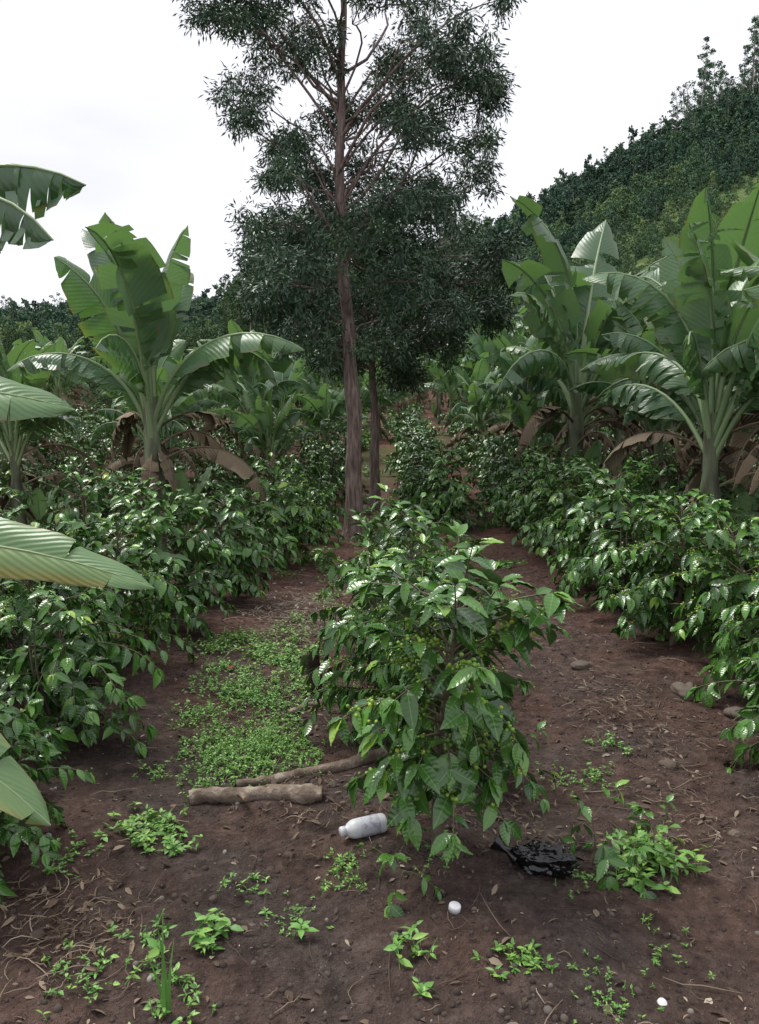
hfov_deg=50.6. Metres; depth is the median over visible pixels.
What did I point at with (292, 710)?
log
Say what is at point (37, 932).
rock
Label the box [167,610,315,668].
weed patch
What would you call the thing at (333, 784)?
rock
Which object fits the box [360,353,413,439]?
banana plant
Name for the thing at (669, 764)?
rock
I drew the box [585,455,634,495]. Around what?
coffee bush
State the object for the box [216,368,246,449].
banana plant
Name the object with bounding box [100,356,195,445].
banana plant
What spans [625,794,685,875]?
coffee seedling
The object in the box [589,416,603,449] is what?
coffee bush
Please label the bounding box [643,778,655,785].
rock
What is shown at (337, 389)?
banana plant
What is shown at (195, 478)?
coffee bush
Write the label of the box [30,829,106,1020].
weed patch
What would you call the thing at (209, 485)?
coffee bush
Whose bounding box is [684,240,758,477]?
banana plant
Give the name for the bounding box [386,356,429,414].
banana plant
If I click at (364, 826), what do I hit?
plastic bottle
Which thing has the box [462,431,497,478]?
coffee bush
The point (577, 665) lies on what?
rock
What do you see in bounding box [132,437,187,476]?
coffee bush
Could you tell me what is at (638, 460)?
coffee bush
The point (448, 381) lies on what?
banana plant
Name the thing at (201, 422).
coffee bush
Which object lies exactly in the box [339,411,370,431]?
coffee bush
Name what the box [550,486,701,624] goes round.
coffee bush
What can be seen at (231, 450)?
coffee bush
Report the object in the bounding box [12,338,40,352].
banana plant
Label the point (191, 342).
woodland trees
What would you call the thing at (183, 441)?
coffee bush
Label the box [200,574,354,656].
dry mulch
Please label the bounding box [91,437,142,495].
coffee bush
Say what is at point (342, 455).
coffee bush
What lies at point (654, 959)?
weed patch
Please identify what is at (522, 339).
banana plant
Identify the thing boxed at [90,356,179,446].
banana plant
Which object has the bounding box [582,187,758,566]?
banana plant
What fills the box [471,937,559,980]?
weed patch
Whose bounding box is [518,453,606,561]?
coffee bush
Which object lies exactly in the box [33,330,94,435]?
banana plant
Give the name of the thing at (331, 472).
coffee bush
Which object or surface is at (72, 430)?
coffee bush
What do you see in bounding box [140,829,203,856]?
weed patch
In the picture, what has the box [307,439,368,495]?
coffee bush
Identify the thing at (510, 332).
banana plant
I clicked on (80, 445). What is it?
coffee bush
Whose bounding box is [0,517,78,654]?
coffee bush
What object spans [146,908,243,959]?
weed patch
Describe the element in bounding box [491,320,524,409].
banana plant
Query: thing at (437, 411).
banana plant
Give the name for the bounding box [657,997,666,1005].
bottle cap
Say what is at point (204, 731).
weed patch
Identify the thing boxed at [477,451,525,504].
coffee bush
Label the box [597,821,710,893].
weed patch
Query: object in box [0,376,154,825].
banana plant
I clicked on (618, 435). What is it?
banana plant
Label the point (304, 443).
coffee bush
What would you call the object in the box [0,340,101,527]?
banana plant
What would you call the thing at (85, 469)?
coffee bush
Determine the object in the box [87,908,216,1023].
weed patch
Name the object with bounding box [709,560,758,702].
coffee bush
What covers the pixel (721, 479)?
coffee bush
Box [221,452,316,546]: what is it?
coffee bush
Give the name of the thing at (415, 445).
coffee bush
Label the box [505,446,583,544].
coffee bush
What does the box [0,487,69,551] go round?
coffee bush
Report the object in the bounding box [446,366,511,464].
banana plant
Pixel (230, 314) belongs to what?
slender woodland trees
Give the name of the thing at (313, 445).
coffee bush
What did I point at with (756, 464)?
coffee bush
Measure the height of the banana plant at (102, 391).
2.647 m
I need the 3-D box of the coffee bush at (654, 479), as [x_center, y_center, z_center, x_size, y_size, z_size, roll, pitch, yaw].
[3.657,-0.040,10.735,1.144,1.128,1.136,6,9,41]
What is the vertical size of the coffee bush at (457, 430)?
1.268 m
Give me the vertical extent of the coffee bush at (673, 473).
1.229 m
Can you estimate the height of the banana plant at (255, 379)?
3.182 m
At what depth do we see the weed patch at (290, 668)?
4.92 m
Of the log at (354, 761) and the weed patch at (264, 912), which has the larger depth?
the log at (354, 761)
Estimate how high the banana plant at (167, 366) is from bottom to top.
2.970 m
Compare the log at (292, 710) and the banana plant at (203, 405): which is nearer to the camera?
the log at (292, 710)
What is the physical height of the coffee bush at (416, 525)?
1.235 m
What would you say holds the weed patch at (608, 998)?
on the ground
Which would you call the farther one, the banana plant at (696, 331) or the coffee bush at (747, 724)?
the banana plant at (696, 331)
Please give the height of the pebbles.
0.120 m
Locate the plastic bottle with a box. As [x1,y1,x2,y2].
[339,813,387,838]
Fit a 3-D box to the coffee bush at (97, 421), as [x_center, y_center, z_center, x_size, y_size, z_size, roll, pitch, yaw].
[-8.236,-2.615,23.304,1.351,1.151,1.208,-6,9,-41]
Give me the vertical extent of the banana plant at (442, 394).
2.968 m
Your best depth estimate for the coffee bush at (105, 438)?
19.47 m
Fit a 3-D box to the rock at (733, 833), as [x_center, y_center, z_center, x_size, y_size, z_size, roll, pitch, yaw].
[1.353,1.231,3.064,0.054,0.033,0.042,-3,7,-26]
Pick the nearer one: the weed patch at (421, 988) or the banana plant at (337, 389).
the weed patch at (421, 988)
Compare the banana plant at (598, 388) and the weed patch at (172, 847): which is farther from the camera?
the banana plant at (598, 388)
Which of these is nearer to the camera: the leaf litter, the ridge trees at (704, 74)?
the leaf litter
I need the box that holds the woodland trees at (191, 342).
[1,272,592,413]
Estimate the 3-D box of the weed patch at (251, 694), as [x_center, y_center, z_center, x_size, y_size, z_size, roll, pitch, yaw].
[-0.643,1.024,4.708,1.049,0.127,1.310,0,7,0]
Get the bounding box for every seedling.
[288,918,318,940]
[353,806,443,917]
[498,721,559,814]
[561,780,632,891]
[581,805,678,898]
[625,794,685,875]
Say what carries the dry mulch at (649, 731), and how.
on the ground
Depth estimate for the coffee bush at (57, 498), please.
11.84 m
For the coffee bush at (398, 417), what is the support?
on the ground
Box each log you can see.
[188,777,321,804]
[237,747,387,786]
[287,696,327,714]
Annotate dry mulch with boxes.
[0,838,197,1023]
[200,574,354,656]
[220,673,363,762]
[231,751,400,866]
[271,787,635,874]
[469,556,701,775]
[526,644,758,835]
[571,753,758,974]
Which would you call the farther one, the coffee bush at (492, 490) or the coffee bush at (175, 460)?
the coffee bush at (175, 460)
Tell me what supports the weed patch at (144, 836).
on the ground
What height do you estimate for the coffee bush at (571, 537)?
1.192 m
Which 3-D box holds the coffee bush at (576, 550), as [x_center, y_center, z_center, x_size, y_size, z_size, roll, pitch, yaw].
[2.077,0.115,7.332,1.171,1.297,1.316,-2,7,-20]
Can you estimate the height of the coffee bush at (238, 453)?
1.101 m
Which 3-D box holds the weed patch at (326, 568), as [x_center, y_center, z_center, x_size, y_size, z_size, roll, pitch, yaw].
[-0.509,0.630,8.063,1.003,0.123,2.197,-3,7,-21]
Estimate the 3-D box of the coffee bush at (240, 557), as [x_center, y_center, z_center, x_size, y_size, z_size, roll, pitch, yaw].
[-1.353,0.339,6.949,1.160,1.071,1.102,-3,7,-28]
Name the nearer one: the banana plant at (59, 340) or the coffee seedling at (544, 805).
the coffee seedling at (544, 805)
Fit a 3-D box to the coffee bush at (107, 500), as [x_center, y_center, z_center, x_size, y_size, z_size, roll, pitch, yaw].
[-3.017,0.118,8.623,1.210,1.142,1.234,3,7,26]
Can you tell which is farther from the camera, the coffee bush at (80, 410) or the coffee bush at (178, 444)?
the coffee bush at (80, 410)
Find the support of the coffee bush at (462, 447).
on the ground
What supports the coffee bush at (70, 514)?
on the ground
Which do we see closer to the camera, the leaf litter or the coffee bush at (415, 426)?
the leaf litter
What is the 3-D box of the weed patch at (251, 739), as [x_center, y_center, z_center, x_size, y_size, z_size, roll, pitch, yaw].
[-0.677,1.133,3.849,0.850,0.105,1.081,0,7,0]
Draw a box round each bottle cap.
[448,901,460,914]
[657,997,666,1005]
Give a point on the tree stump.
(313, 663)
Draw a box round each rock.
[28,929,45,941]
[209,895,216,902]
[328,781,338,787]
[570,660,590,670]
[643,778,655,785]
[658,759,677,769]
[670,681,705,700]
[723,706,743,720]
[727,829,740,837]
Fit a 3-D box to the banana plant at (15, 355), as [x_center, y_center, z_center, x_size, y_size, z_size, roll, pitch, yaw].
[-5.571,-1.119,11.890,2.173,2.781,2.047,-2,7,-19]
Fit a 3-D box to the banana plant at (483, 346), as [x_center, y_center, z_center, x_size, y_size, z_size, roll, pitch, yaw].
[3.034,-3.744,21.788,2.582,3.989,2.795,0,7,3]
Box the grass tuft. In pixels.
[147,912,174,1017]
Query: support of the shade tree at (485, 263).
on the ground
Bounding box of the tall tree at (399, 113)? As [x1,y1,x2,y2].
[172,0,527,541]
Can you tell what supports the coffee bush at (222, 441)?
on the ground
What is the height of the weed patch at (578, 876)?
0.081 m
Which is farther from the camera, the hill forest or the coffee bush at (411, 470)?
the hill forest
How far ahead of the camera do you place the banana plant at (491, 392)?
15.59 m
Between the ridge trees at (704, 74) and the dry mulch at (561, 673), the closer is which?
the dry mulch at (561, 673)
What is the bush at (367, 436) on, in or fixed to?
on the ground
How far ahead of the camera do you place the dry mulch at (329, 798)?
3.26 m
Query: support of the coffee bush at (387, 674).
on the ground
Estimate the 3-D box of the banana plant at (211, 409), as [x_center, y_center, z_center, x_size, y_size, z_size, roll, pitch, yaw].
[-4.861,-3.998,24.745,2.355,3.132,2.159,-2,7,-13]
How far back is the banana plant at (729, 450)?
10.78 m
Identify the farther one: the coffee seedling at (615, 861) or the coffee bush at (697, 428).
the coffee bush at (697, 428)
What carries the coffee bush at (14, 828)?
on the ground
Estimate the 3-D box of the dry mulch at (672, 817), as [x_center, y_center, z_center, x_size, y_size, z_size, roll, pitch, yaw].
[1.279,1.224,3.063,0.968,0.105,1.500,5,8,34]
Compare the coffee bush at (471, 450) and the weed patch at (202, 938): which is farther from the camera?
the coffee bush at (471, 450)
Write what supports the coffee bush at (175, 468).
on the ground
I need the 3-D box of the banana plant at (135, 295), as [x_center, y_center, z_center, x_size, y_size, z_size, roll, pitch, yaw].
[-2.536,-1.301,8.993,2.957,3.784,2.785,-2,7,-17]
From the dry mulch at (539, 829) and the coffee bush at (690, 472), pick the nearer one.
the dry mulch at (539, 829)
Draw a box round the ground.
[0,144,758,1023]
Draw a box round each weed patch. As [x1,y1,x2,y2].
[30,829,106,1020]
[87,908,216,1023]
[93,801,188,852]
[132,705,324,801]
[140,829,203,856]
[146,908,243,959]
[160,655,355,731]
[166,688,245,777]
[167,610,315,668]
[217,872,271,914]
[229,642,329,695]
[262,829,454,935]
[275,557,345,603]
[296,526,364,564]
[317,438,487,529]
[320,847,367,896]
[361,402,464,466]
[362,494,505,543]
[383,920,437,997]
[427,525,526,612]
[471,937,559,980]
[536,760,595,898]
[567,949,664,1023]
[579,730,632,789]
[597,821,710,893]
[640,913,715,978]
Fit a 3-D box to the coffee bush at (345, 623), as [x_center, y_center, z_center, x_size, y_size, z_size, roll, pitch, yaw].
[0.026,0.671,4.032,0.891,1.010,0.876,-5,8,-36]
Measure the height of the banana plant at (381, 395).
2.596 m
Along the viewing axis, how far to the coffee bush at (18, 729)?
3.10 m
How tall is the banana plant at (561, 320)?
4.823 m
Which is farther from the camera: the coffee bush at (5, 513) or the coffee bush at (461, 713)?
the coffee bush at (5, 513)
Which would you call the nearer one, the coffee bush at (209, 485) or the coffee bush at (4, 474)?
the coffee bush at (4, 474)
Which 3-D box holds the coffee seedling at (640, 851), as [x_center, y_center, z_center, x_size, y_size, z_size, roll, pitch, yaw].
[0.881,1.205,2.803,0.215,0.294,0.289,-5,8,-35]
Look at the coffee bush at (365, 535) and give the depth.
5.47 m
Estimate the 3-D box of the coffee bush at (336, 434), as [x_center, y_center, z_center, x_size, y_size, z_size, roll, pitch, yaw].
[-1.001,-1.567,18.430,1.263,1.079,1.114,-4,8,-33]
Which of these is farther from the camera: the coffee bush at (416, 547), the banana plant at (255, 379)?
the banana plant at (255, 379)
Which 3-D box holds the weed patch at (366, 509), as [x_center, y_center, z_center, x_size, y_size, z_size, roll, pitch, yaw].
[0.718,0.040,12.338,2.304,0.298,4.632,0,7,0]
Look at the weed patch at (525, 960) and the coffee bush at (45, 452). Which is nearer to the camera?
the weed patch at (525, 960)
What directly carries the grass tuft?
on the ground
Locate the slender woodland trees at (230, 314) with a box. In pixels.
[217,205,462,334]
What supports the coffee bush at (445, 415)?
on the ground
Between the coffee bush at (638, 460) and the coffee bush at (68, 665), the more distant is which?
the coffee bush at (638, 460)
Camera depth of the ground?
2.84 m
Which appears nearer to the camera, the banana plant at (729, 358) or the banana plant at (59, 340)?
the banana plant at (729, 358)
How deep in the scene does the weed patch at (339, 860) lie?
2.81 m
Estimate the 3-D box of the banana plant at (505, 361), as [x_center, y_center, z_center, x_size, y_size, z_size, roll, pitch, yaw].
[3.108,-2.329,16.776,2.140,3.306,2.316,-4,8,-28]
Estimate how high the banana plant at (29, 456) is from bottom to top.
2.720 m
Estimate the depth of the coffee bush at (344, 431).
19.47 m
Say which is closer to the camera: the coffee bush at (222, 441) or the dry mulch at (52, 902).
the dry mulch at (52, 902)
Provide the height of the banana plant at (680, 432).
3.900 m
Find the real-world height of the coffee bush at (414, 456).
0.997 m
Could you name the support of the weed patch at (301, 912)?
on the ground
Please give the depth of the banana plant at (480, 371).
19.94 m
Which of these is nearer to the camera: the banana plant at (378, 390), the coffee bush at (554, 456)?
the coffee bush at (554, 456)
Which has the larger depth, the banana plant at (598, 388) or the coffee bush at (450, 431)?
the coffee bush at (450, 431)
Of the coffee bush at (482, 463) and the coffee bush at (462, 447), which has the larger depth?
the coffee bush at (462, 447)
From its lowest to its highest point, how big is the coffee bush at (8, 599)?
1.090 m
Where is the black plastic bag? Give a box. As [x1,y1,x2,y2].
[489,835,579,879]
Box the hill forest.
[0,79,758,345]
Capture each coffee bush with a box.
[0,452,53,514]
[0,470,45,523]
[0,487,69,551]
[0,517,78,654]
[0,521,126,707]
[0,581,168,776]
[0,656,62,843]
[0,691,98,904]
[16,513,195,678]
[23,440,80,489]
[24,457,145,584]
[26,463,76,528]
[30,429,96,480]
[32,433,64,455]
[45,469,142,554]
[52,426,107,471]
[54,405,94,450]
[55,452,123,515]
[60,405,101,441]
[63,420,116,464]
[75,402,108,436]
[84,418,119,457]
[84,477,209,624]
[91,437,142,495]
[108,455,143,496]
[111,489,236,651]
[118,466,192,512]
[118,475,194,534]
[123,472,197,547]
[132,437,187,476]
[134,442,182,462]
[167,489,283,609]
[173,442,233,503]
[174,418,202,448]
[175,420,216,460]
[180,417,218,445]
[187,460,235,518]
[188,485,300,580]
[197,443,246,492]
[204,438,257,487]
[205,430,237,474]
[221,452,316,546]
[230,425,271,463]
[242,469,343,570]
[268,461,310,517]
[276,453,345,513]
[279,483,347,546]
[284,437,343,481]
[288,446,344,508]
[292,416,346,457]
[300,540,471,749]
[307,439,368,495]
[315,422,346,461]
[316,436,345,472]
[318,508,441,655]
[319,533,535,788]
[323,520,584,864]
[324,483,501,687]
[333,422,364,446]
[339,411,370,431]
[364,529,443,573]
[380,422,443,475]
[383,406,413,440]
[385,408,443,455]
[385,431,443,475]
[387,404,436,437]
[389,448,438,493]
[391,462,446,509]
[392,469,445,523]
[396,416,437,449]
[396,423,445,471]
[396,424,442,454]
[401,448,486,531]
[436,396,466,435]
[443,412,470,439]
[447,413,466,440]
[450,416,496,453]
[451,412,495,450]
[451,424,489,459]
[461,433,504,468]
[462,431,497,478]
[465,431,527,481]
[467,433,516,485]
[473,461,519,520]
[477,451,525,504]
[485,458,562,537]
[488,442,571,527]
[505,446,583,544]
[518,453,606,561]
[527,450,592,483]
[530,454,659,596]
[541,464,696,582]
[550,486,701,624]
[584,492,751,644]
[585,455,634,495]
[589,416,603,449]
[593,425,642,461]
[593,426,644,462]
[602,453,652,502]
[625,489,758,643]
[631,441,674,481]
[631,468,676,536]
[632,447,691,493]
[635,457,689,523]
[647,474,734,562]
[649,507,758,707]
[650,458,697,492]
[684,424,700,469]
[684,555,758,773]
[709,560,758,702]
[720,476,758,572]
[721,460,758,498]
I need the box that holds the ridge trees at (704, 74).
[0,15,758,319]
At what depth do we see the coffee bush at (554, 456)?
13.82 m
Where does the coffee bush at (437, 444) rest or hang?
on the ground
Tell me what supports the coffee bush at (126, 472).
on the ground
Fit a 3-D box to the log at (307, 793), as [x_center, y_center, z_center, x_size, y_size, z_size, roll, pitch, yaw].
[-0.514,1.181,3.337,0.554,0.100,0.160,-1,7,-9]
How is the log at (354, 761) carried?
on the ground
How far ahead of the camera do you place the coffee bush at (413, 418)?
19.44 m
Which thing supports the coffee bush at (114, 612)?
on the ground
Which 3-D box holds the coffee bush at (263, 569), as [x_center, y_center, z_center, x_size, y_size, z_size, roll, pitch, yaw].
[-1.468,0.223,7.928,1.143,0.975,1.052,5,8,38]
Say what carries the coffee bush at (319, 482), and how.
on the ground
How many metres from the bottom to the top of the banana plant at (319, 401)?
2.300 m
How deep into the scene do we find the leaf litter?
2.58 m
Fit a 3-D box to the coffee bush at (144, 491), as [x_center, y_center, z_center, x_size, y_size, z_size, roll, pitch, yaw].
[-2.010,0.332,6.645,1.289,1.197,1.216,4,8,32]
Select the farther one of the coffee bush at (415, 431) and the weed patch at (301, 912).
the coffee bush at (415, 431)
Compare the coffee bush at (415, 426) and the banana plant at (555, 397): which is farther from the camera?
the coffee bush at (415, 426)
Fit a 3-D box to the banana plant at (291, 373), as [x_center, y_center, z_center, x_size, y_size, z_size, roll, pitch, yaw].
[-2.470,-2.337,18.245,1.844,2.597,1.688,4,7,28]
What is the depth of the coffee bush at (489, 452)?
15.52 m
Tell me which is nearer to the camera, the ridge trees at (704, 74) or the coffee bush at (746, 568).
the coffee bush at (746, 568)
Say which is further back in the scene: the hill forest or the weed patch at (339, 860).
the hill forest
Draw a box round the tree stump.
[305,649,328,693]
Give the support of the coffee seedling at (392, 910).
on the ground
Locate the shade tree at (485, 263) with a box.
[224,134,539,510]
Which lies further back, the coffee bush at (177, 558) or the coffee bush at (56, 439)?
the coffee bush at (56, 439)
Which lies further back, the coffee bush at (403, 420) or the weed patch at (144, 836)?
the coffee bush at (403, 420)
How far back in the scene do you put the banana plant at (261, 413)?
13.12 m
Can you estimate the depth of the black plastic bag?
2.75 m
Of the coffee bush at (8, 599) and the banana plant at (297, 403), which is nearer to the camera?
the coffee bush at (8, 599)
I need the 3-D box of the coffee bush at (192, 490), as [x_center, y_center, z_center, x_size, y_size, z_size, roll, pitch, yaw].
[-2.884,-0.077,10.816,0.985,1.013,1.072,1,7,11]
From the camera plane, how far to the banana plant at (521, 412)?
14.52 m
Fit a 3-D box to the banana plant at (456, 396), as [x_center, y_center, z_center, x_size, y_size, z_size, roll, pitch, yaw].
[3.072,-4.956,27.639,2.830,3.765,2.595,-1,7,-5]
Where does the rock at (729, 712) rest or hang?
on the ground
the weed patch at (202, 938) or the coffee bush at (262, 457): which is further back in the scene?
the coffee bush at (262, 457)
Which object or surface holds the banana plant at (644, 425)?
on the ground
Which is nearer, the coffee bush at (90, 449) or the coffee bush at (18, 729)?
the coffee bush at (18, 729)
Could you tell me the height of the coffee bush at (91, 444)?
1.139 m
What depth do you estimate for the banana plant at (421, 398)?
32.60 m
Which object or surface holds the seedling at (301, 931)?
on the ground
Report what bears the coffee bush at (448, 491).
on the ground
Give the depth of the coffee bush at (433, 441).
17.52 m
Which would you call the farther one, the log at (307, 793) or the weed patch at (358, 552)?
the weed patch at (358, 552)
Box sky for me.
[0,0,758,309]
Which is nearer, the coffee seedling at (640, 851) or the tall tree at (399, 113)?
the coffee seedling at (640, 851)
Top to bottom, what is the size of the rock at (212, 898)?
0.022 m
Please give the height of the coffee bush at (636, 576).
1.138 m
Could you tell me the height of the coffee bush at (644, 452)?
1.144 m
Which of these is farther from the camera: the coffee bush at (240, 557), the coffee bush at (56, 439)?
the coffee bush at (56, 439)
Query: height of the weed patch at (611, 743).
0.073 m
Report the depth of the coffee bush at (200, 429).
19.86 m
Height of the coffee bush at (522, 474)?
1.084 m
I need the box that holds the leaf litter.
[0,534,758,1023]
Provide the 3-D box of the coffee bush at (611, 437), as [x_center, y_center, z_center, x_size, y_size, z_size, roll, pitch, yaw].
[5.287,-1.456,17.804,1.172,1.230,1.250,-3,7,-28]
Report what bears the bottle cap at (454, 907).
on the ground
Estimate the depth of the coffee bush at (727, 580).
4.56 m
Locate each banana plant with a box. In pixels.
[0,163,85,253]
[0,339,79,514]
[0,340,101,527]
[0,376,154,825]
[7,212,304,551]
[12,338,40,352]
[13,353,58,472]
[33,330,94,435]
[35,336,93,406]
[88,337,230,483]
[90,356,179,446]
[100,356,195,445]
[100,369,134,427]
[114,349,224,458]
[187,320,302,471]
[197,336,221,431]
[213,379,316,481]
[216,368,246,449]
[238,354,315,459]
[283,390,312,430]
[288,369,370,480]
[291,352,346,448]
[308,363,364,412]
[318,353,399,452]
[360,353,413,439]
[362,364,404,427]
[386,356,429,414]
[407,337,440,406]
[410,343,460,423]
[420,351,469,436]
[427,326,485,402]
[429,350,446,399]
[443,351,507,446]
[445,306,527,438]
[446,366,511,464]
[461,315,520,410]
[475,324,550,462]
[480,272,630,470]
[487,390,566,468]
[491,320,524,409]
[496,195,693,495]
[504,270,661,495]
[513,334,528,347]
[548,378,628,479]
[563,300,733,506]
[580,183,758,511]
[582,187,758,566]
[622,348,729,464]
[638,415,668,455]
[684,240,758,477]
[689,427,758,480]
[698,266,758,494]
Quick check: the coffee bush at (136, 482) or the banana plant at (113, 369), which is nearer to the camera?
the coffee bush at (136, 482)
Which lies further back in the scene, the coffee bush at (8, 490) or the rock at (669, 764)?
the coffee bush at (8, 490)
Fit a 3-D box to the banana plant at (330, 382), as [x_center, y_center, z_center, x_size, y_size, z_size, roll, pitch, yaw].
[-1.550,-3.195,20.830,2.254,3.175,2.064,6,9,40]
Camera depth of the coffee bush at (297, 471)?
11.56 m
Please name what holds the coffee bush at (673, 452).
on the ground
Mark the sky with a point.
(102, 95)
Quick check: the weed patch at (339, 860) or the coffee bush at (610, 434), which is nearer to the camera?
the weed patch at (339, 860)
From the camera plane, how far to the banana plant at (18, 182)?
4.94 m
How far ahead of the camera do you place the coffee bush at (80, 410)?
22.16 m
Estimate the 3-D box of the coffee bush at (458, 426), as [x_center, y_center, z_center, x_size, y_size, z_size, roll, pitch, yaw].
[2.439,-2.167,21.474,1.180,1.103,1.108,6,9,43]
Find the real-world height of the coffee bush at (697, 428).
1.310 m
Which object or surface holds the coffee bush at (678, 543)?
on the ground
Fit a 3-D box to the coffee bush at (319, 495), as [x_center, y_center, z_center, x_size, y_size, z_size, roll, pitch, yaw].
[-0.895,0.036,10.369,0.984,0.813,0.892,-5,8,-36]
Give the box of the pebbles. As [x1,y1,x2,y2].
[0,545,758,1023]
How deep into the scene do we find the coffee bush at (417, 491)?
12.65 m
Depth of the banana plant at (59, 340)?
27.86 m
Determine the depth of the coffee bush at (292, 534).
8.59 m
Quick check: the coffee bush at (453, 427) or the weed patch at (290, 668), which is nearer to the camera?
the weed patch at (290, 668)
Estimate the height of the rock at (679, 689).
0.107 m
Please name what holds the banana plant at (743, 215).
on the ground

